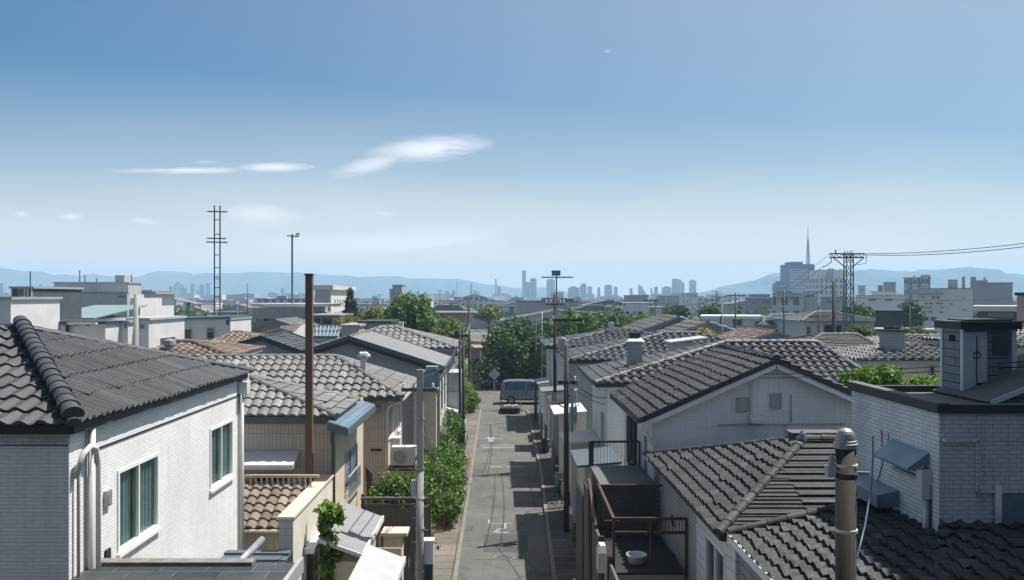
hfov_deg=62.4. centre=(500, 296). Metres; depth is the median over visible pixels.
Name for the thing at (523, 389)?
van
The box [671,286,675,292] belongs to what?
skyscraper
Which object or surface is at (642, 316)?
bush
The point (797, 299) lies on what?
cable
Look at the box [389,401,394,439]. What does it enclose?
window
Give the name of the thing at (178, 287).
skyscraper
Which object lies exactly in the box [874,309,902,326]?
shed
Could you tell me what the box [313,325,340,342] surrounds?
greenhouse
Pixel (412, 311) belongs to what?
tree
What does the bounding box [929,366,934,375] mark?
window
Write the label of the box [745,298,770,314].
building
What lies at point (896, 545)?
tiled house
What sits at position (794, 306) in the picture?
building
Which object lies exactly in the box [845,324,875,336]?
bush
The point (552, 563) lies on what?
kerb
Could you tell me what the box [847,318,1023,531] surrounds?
brick building
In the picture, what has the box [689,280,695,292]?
skyscraper
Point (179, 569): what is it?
annex
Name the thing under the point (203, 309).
city building
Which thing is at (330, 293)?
building
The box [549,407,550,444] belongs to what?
window
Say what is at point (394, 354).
gabled house
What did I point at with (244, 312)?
city building
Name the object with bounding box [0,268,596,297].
hills
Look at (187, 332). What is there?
window
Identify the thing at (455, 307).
warehouse
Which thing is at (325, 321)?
window
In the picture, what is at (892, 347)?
tiled house
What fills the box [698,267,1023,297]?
hills
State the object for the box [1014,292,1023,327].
building
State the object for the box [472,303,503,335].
tree
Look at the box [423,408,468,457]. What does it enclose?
bush
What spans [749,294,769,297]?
building
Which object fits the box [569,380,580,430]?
meter cluster
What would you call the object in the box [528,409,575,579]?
pavement
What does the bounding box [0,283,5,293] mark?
skyscraper
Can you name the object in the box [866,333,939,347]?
tiled house
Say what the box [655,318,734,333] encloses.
gabled house
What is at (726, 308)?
city building
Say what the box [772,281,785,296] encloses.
building
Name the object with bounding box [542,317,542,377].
utility pole
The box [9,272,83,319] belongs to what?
house
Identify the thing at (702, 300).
city building
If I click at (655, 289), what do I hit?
skyscraper
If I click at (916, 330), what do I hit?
bush
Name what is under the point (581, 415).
porch
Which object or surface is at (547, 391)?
porch
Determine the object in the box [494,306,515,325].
city building
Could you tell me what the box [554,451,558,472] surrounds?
bush
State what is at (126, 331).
house
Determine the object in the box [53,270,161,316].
apartment building
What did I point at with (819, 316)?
utility pole
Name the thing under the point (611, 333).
tiled house
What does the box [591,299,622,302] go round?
city building
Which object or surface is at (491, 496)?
manhole cover
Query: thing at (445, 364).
cable
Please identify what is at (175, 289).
skyscraper
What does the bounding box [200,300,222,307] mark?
city building
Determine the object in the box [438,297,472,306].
city building
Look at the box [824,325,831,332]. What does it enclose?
window
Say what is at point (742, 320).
building
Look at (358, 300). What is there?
city building
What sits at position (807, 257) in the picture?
lattice tower
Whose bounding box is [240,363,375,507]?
stucco house
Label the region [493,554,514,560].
manhole cover
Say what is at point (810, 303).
building
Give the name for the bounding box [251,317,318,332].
gabled house
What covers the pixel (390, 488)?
hedge
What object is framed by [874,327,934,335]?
shed
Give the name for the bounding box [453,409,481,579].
kerb
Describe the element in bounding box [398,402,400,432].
window
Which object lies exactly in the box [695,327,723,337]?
bush
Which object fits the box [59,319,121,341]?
house
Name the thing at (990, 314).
window
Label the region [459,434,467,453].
bush
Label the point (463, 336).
utility pole
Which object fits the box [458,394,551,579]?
road
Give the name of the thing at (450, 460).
bush
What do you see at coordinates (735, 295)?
utility pole
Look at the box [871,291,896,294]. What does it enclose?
building
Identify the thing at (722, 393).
gabled house
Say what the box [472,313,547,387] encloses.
tree
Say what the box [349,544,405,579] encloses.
awning
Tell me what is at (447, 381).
cable
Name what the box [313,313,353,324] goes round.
house
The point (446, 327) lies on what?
tree
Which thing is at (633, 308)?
building
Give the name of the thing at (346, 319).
bush
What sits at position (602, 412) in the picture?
window
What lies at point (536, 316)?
warehouse
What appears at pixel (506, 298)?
distant city
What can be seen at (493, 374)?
road sign
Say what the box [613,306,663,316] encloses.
city building
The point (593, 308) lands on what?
warehouse
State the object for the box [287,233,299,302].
floodlight mast
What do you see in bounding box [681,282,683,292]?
skyscraper
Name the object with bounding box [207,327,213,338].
window
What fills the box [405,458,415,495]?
cable
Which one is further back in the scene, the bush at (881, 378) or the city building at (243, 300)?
the city building at (243, 300)
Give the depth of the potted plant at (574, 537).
25.55 m
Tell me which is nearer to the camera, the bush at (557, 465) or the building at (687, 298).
the bush at (557, 465)
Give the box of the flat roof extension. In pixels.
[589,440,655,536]
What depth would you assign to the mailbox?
16.45 m
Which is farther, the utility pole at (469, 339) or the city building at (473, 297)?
the city building at (473, 297)
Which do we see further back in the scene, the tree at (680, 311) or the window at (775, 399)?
the tree at (680, 311)
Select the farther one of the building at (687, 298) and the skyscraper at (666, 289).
the skyscraper at (666, 289)
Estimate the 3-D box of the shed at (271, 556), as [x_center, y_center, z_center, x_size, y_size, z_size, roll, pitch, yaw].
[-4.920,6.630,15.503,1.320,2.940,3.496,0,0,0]
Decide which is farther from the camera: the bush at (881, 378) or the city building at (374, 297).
the city building at (374, 297)
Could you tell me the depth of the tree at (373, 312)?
90.11 m
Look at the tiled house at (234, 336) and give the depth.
55.69 m
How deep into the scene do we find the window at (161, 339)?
55.44 m
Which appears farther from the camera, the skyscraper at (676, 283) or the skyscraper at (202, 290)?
the skyscraper at (676, 283)
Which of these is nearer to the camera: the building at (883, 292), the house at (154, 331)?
the house at (154, 331)
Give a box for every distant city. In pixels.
[0,292,855,302]
[1,292,1016,304]
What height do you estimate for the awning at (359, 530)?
2.890 m
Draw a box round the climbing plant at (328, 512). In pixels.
[311,499,347,579]
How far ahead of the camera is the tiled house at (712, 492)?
15.05 m
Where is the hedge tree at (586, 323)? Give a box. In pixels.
[526,305,607,379]
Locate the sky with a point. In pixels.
(623, 144)
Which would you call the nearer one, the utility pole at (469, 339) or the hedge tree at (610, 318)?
the utility pole at (469, 339)
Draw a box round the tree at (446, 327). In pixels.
[429,315,473,364]
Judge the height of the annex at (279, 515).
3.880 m
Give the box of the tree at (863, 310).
[838,303,875,334]
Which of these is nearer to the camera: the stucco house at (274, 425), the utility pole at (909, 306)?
the stucco house at (274, 425)
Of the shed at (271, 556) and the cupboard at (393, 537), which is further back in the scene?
the cupboard at (393, 537)
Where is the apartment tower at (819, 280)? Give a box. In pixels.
[804,269,845,307]
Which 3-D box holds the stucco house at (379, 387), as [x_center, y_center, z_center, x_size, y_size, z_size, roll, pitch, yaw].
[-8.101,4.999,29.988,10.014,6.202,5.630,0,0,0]
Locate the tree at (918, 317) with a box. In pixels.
[897,299,925,327]
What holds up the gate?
on the pavement at (445, 554)
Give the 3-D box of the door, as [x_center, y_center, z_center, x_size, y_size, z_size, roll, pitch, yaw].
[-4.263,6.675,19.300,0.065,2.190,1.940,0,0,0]
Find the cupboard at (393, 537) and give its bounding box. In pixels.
[381,527,409,579]
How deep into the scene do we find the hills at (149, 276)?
3318.09 m
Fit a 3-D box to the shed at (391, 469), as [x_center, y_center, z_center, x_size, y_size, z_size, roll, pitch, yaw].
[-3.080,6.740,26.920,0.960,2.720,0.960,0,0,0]
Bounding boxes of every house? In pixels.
[0,297,62,329]
[0,315,253,579]
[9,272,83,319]
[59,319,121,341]
[106,319,132,344]
[126,316,186,347]
[153,339,265,356]
[184,315,251,340]
[199,352,415,494]
[209,330,263,342]
[238,331,319,353]
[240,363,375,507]
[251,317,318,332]
[260,324,301,333]
[292,330,452,459]
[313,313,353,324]
[314,322,461,413]
[470,345,482,388]
[539,316,651,385]
[557,331,726,429]
[578,332,861,465]
[610,343,851,536]
[622,313,687,332]
[642,430,837,579]
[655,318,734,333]
[720,326,793,339]
[726,498,1023,579]
[755,313,793,328]
[765,311,875,335]
[777,332,877,346]
[831,326,939,382]
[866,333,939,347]
[921,327,1023,355]
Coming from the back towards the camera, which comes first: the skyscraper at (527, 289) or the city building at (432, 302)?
the skyscraper at (527, 289)
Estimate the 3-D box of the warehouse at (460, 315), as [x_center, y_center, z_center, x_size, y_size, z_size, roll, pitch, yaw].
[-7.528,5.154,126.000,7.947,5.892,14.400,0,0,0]
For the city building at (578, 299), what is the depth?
320.70 m
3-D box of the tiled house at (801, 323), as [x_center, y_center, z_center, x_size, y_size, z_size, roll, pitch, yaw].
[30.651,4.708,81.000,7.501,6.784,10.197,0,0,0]
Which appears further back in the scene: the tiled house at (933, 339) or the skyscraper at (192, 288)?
the skyscraper at (192, 288)
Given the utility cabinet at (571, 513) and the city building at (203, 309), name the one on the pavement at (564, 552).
the utility cabinet at (571, 513)
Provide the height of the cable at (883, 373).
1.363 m
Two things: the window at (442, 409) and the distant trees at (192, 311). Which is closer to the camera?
the window at (442, 409)
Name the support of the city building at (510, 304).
on the ground
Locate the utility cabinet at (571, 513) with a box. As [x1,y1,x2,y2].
[563,507,573,528]
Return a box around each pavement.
[433,409,479,579]
[473,390,500,393]
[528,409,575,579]
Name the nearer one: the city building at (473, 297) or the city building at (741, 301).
the city building at (741, 301)
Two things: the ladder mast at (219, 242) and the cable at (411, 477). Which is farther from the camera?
the ladder mast at (219, 242)
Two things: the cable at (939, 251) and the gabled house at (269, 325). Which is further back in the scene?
the gabled house at (269, 325)
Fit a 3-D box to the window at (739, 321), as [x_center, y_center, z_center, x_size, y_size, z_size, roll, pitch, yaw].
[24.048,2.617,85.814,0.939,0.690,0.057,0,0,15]
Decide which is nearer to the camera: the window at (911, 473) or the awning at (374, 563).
the window at (911, 473)
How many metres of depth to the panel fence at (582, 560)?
20.71 m
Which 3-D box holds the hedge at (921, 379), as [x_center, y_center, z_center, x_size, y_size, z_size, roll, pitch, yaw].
[10.274,4.980,20.537,1.248,6.241,2.272,0,0,0]
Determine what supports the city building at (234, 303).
on the ground
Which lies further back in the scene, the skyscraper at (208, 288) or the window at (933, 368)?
the skyscraper at (208, 288)
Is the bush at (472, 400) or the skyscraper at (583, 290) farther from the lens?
the skyscraper at (583, 290)
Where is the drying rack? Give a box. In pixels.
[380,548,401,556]
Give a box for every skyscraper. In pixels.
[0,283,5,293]
[174,285,176,297]
[176,282,179,297]
[180,284,183,297]
[191,284,194,292]
[199,285,205,297]
[206,283,210,294]
[267,292,280,297]
[522,270,525,297]
[526,282,529,297]
[530,278,536,297]
[546,279,554,297]
[568,286,578,297]
[581,283,586,297]
[588,286,591,297]
[597,287,599,298]
[604,285,611,295]
[614,286,617,295]
[654,286,657,293]
[662,286,670,294]
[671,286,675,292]
[672,279,679,292]
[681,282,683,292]
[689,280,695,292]
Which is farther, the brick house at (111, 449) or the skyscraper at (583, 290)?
the skyscraper at (583, 290)
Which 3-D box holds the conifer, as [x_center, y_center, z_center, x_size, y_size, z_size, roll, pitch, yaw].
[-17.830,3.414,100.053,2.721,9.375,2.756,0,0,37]
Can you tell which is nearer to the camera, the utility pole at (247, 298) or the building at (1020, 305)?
the building at (1020, 305)
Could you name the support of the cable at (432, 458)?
attached to the utility pole at (425, 550)
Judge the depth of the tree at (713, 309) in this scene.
113.47 m
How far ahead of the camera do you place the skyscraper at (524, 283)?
1489.00 m
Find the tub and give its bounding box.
[626,551,646,564]
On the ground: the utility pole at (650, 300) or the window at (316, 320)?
the utility pole at (650, 300)
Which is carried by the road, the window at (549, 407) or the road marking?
the road marking
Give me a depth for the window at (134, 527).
13.10 m
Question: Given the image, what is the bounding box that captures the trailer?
[500,399,523,411]
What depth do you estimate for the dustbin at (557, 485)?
34.47 m
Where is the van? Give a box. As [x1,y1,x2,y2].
[500,379,538,403]
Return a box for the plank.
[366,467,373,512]
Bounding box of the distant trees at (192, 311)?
[174,298,1013,326]
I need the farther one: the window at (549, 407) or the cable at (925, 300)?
the cable at (925, 300)
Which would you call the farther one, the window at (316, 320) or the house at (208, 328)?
the window at (316, 320)
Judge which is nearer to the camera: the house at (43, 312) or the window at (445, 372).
the window at (445, 372)
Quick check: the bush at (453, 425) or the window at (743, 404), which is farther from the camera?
the bush at (453, 425)
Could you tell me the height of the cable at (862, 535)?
1.000 m
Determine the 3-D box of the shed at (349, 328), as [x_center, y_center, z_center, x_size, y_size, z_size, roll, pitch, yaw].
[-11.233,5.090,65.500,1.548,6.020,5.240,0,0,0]
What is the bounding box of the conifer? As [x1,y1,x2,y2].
[341,286,359,316]
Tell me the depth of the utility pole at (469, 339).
59.94 m
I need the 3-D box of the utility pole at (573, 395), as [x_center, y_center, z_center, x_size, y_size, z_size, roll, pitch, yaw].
[2.252,4.875,28.627,0.736,6.410,0.333,0,0,0]
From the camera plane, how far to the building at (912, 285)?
260.39 m
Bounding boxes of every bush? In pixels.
[332,314,360,324]
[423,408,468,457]
[423,436,470,524]
[455,354,480,414]
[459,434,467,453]
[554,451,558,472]
[626,313,654,319]
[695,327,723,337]
[835,363,908,386]
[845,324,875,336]
[900,326,936,333]
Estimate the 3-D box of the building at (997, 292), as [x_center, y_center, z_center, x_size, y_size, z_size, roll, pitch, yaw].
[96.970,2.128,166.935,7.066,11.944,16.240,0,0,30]
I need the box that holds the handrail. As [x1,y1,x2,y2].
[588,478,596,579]
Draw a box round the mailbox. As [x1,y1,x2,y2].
[596,542,606,579]
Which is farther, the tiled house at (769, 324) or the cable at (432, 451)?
the tiled house at (769, 324)
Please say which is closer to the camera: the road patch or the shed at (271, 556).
the shed at (271, 556)
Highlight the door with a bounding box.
[305,546,323,579]
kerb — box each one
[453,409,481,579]
[526,409,556,579]
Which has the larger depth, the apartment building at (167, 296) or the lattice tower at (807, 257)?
the lattice tower at (807, 257)
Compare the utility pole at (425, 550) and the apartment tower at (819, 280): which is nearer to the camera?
the utility pole at (425, 550)
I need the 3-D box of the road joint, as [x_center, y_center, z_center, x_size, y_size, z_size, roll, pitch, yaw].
[0.222,8.084,41.459,2.647,0.001,30.949,0,0,0]
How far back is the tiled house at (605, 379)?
28.92 m
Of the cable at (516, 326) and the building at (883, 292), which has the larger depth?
the building at (883, 292)
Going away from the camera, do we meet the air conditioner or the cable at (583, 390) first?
the air conditioner
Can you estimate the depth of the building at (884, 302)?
199.89 m
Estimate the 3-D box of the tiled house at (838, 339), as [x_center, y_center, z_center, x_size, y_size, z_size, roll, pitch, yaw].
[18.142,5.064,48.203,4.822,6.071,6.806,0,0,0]
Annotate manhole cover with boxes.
[484,494,499,498]
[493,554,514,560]
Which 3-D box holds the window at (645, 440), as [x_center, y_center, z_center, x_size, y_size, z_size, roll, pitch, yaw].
[3.542,3.978,20.625,0.105,1.295,0.750,0,0,0]
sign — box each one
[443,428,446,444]
[488,369,499,391]
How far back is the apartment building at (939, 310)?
130.20 m
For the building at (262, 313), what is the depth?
94.40 m
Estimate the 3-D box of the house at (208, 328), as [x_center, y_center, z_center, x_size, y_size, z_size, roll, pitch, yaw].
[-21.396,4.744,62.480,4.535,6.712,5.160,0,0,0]
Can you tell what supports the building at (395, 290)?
on the ground
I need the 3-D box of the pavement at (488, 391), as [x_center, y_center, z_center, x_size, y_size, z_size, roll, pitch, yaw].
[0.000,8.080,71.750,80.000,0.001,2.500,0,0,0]
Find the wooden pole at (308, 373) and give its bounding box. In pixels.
[304,274,313,487]
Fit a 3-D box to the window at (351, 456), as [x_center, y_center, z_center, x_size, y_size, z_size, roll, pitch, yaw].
[-4.312,4.950,24.300,0.065,1.240,2.040,0,0,0]
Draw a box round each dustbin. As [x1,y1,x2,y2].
[541,438,549,452]
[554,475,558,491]
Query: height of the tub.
0.190 m
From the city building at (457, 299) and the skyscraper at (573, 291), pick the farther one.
the skyscraper at (573, 291)
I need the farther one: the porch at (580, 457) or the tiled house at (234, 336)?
the tiled house at (234, 336)
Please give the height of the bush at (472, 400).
4.000 m
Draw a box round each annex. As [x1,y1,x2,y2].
[71,557,303,579]
[244,474,333,579]
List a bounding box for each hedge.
[366,465,445,549]
[894,374,939,384]
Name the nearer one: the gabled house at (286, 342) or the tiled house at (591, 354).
the tiled house at (591, 354)
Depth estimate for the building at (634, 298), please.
259.96 m
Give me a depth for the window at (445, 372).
42.87 m
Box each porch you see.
[318,537,375,579]
[448,369,461,443]
[535,377,548,428]
[539,385,563,446]
[547,394,570,460]
[550,403,586,496]
[559,429,599,522]
[570,446,621,494]
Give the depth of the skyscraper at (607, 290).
1316.00 m
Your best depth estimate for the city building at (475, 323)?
210.56 m
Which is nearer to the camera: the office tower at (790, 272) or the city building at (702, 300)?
the city building at (702, 300)
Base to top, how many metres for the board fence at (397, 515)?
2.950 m
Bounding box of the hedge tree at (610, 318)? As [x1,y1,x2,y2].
[577,303,640,330]
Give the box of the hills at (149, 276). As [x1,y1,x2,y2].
[139,271,354,279]
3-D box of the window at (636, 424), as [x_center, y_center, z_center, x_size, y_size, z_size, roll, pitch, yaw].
[3.542,3.878,22.700,0.105,1.095,1.500,0,0,0]
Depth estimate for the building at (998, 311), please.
79.91 m
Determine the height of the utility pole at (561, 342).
8.180 m
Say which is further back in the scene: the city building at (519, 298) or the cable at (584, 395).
the city building at (519, 298)
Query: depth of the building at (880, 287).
279.98 m
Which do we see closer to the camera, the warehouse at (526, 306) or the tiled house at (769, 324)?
the tiled house at (769, 324)
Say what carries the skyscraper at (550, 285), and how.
on the ground
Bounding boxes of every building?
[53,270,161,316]
[141,290,179,315]
[174,300,183,305]
[177,306,217,315]
[184,300,203,306]
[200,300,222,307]
[201,305,221,309]
[217,304,254,322]
[221,304,253,310]
[223,301,246,307]
[236,297,253,303]
[248,303,342,325]
[257,296,313,302]
[313,285,355,312]
[355,298,372,303]
[357,299,387,313]
[362,296,385,302]
[389,285,405,305]
[418,289,433,306]
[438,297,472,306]
[461,294,486,300]
[465,309,493,328]
[470,298,502,307]
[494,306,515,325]
[502,302,515,305]
[511,294,523,299]
[574,297,590,303]
[580,300,621,305]
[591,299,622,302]
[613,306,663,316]
[622,302,648,316]
[623,295,647,301]
[648,299,656,305]
[657,296,678,306]
[682,293,697,317]
[694,292,719,309]
[700,315,763,328]
[713,297,738,300]
[714,293,772,314]
[719,300,745,306]
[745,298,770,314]
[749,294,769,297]
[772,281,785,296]
[772,293,803,312]
[803,291,817,311]
[820,297,845,310]
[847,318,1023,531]
[855,295,905,326]
[858,285,865,294]
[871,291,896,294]
[877,285,883,290]
[883,282,895,290]
[903,275,930,304]
[918,277,975,333]
[973,277,1012,314]
[973,305,1016,319]
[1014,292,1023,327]
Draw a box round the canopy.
[447,405,457,441]
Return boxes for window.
[18,288,26,296]
[116,452,161,557]
[160,336,174,344]
[184,329,191,338]
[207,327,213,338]
[209,419,235,493]
[252,478,287,480]
[314,318,320,324]
[322,318,331,324]
[345,441,357,498]
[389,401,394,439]
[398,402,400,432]
[441,376,443,413]
[444,372,445,407]
[472,361,474,382]
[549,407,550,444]
[601,409,604,446]
[626,424,636,465]
[643,432,647,473]
[705,531,725,579]
[733,319,741,325]
[737,398,749,411]
[770,394,781,408]
[806,327,810,334]
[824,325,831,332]
[836,325,841,332]
[892,466,926,479]
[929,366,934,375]
[989,313,1012,315]
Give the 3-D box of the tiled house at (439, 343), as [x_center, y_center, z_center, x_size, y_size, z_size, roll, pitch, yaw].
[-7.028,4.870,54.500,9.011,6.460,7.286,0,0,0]
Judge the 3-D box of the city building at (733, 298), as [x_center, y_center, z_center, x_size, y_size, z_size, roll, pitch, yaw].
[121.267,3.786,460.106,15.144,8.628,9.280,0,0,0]
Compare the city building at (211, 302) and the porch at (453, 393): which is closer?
the porch at (453, 393)
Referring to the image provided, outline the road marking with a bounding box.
[478,437,524,532]
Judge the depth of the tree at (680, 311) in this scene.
117.19 m
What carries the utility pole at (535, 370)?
on the pavement at (564, 552)
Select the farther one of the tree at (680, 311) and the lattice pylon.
the tree at (680, 311)
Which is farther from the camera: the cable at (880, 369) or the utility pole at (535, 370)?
the utility pole at (535, 370)
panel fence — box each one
[534,391,555,482]
[576,480,618,579]
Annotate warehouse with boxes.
[432,304,467,310]
[432,311,477,332]
[500,309,596,339]
[515,298,578,315]
[570,305,617,316]
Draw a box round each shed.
[82,305,147,318]
[221,550,291,562]
[293,324,304,336]
[339,323,366,336]
[357,319,399,329]
[387,463,415,480]
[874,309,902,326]
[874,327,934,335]
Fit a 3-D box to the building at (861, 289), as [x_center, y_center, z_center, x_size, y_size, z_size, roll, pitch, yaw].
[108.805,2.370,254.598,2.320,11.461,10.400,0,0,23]
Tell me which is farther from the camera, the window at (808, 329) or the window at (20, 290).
the window at (808, 329)
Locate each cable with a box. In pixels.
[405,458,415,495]
[423,335,460,376]
[423,344,460,401]
[423,424,448,477]
[423,433,446,483]
[471,317,550,331]
[567,380,604,404]
[568,373,606,397]
[653,297,720,305]
[760,366,1023,378]
[762,286,830,302]
[763,361,1023,374]
[836,295,1011,300]
[857,436,873,558]
[864,243,1023,253]
[875,246,1023,255]
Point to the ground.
(476, 337)
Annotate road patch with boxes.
[484,535,527,551]
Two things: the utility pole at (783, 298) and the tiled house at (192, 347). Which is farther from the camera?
the utility pole at (783, 298)
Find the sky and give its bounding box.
[0,0,1023,297]
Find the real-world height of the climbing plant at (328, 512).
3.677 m
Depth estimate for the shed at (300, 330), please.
62.15 m
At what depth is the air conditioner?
26.65 m
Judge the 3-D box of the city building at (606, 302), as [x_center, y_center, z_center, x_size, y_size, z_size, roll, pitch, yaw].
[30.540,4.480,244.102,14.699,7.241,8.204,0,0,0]
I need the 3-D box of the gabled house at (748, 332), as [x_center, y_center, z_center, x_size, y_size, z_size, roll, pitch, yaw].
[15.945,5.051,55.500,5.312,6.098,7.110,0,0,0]
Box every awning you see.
[317,502,383,560]
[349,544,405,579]
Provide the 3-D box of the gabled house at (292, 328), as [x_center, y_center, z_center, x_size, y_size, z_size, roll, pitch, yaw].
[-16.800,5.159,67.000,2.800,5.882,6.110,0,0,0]
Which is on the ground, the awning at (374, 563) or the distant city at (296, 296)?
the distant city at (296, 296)
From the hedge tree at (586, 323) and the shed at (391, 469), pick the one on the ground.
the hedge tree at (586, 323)
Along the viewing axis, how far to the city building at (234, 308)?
245.94 m
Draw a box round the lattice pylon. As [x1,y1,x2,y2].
[823,250,866,332]
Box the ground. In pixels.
[455,317,907,389]
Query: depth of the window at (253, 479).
21.53 m
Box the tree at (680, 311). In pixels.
[662,305,690,317]
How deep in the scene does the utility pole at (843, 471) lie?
9.41 m
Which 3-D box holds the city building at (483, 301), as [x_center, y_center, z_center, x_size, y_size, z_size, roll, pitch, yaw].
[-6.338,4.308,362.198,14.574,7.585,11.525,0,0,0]
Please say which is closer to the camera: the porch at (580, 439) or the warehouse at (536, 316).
the porch at (580, 439)
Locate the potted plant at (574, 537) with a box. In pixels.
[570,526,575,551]
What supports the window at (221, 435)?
in the brick house at (111, 449)
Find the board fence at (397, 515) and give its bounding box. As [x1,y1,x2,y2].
[361,493,430,579]
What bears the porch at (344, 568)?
on the yard
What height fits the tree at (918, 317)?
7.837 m
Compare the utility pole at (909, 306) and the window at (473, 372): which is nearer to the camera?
the window at (473, 372)
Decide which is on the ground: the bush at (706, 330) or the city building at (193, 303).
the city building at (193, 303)
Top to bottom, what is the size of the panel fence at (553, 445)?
1.480 m
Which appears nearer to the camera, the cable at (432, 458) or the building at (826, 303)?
the cable at (432, 458)
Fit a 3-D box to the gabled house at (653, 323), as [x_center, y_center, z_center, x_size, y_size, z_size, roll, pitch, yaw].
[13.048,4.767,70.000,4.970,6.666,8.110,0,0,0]
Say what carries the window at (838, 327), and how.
in the tiled house at (801, 323)
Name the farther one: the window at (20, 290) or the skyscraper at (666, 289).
the skyscraper at (666, 289)
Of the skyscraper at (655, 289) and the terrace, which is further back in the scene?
the skyscraper at (655, 289)
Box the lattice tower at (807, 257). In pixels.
[806,240,809,263]
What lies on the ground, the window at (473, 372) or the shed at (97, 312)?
the shed at (97, 312)
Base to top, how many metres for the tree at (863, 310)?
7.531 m
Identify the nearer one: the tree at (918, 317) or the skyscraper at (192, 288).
the tree at (918, 317)
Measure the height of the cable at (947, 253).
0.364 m
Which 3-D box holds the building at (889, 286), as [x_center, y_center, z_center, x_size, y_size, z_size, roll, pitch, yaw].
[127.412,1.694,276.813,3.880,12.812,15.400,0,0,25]
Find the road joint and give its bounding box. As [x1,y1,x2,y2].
[474,559,547,559]
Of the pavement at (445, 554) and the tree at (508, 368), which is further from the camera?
the tree at (508, 368)
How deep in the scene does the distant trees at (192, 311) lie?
175.17 m
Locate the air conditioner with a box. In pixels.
[391,445,415,466]
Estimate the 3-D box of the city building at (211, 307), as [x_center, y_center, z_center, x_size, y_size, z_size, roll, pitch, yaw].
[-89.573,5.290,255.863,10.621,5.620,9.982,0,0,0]
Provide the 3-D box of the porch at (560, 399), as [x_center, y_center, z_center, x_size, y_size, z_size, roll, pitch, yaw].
[2.815,6.450,40.650,1.030,3.300,2.700,0,0,0]
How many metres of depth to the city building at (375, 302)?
226.72 m
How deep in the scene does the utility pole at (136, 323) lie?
23.95 m
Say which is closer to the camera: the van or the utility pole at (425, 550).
the utility pole at (425, 550)
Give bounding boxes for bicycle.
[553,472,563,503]
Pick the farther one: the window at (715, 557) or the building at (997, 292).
the building at (997, 292)
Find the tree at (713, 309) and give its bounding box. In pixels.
[697,303,723,317]
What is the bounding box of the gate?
[461,415,465,440]
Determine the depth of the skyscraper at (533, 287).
1343.00 m
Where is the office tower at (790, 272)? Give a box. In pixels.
[780,262,814,301]
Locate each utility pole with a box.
[133,294,138,345]
[247,283,247,314]
[401,366,437,579]
[451,328,467,445]
[468,297,469,380]
[535,320,536,419]
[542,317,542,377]
[545,295,581,441]
[557,346,577,531]
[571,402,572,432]
[643,299,657,315]
[712,295,731,334]
[726,293,744,328]
[776,290,791,332]
[809,314,829,332]
[824,428,869,579]
[832,281,835,331]
[903,305,916,327]
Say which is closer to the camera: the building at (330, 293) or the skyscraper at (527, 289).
the building at (330, 293)
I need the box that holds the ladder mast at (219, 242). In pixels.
[206,205,227,315]
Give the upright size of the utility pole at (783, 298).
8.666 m
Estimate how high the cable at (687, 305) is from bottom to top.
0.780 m
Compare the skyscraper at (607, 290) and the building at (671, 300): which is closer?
the building at (671, 300)
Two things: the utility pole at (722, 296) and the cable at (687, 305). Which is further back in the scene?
the cable at (687, 305)
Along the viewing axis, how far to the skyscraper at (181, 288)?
1561.00 m
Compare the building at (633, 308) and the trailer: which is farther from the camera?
the building at (633, 308)
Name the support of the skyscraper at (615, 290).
on the ground
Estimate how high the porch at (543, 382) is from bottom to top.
3.000 m
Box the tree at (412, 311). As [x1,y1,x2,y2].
[371,289,440,332]
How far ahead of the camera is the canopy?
44.58 m
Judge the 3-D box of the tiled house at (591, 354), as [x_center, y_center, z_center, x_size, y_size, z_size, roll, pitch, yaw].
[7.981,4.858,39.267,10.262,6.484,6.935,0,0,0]
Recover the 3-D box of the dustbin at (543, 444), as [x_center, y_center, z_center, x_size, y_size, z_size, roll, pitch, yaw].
[2.300,7.610,43.400,0.500,0.720,0.500,0,0,0]
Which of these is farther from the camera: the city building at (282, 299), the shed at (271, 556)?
the city building at (282, 299)
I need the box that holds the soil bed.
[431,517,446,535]
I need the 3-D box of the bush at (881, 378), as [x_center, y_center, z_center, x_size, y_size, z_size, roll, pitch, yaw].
[9.842,4.895,22.004,1.692,6.414,3.036,0,0,0]
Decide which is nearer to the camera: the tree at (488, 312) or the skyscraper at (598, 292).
the tree at (488, 312)
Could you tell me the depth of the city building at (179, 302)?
297.93 m
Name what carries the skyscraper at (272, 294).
on the ground
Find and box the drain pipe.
[239,536,264,557]
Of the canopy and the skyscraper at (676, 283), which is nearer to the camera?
the canopy
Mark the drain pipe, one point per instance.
(254, 547)
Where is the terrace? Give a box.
[597,483,687,579]
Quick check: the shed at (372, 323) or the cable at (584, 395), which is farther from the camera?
the shed at (372, 323)
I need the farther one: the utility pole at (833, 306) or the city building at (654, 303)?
the city building at (654, 303)
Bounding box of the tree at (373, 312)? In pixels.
[357,305,384,319]
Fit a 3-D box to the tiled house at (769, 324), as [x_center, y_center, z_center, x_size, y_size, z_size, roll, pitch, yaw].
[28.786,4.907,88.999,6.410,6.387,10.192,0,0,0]
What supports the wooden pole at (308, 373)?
on the annex at (279, 515)

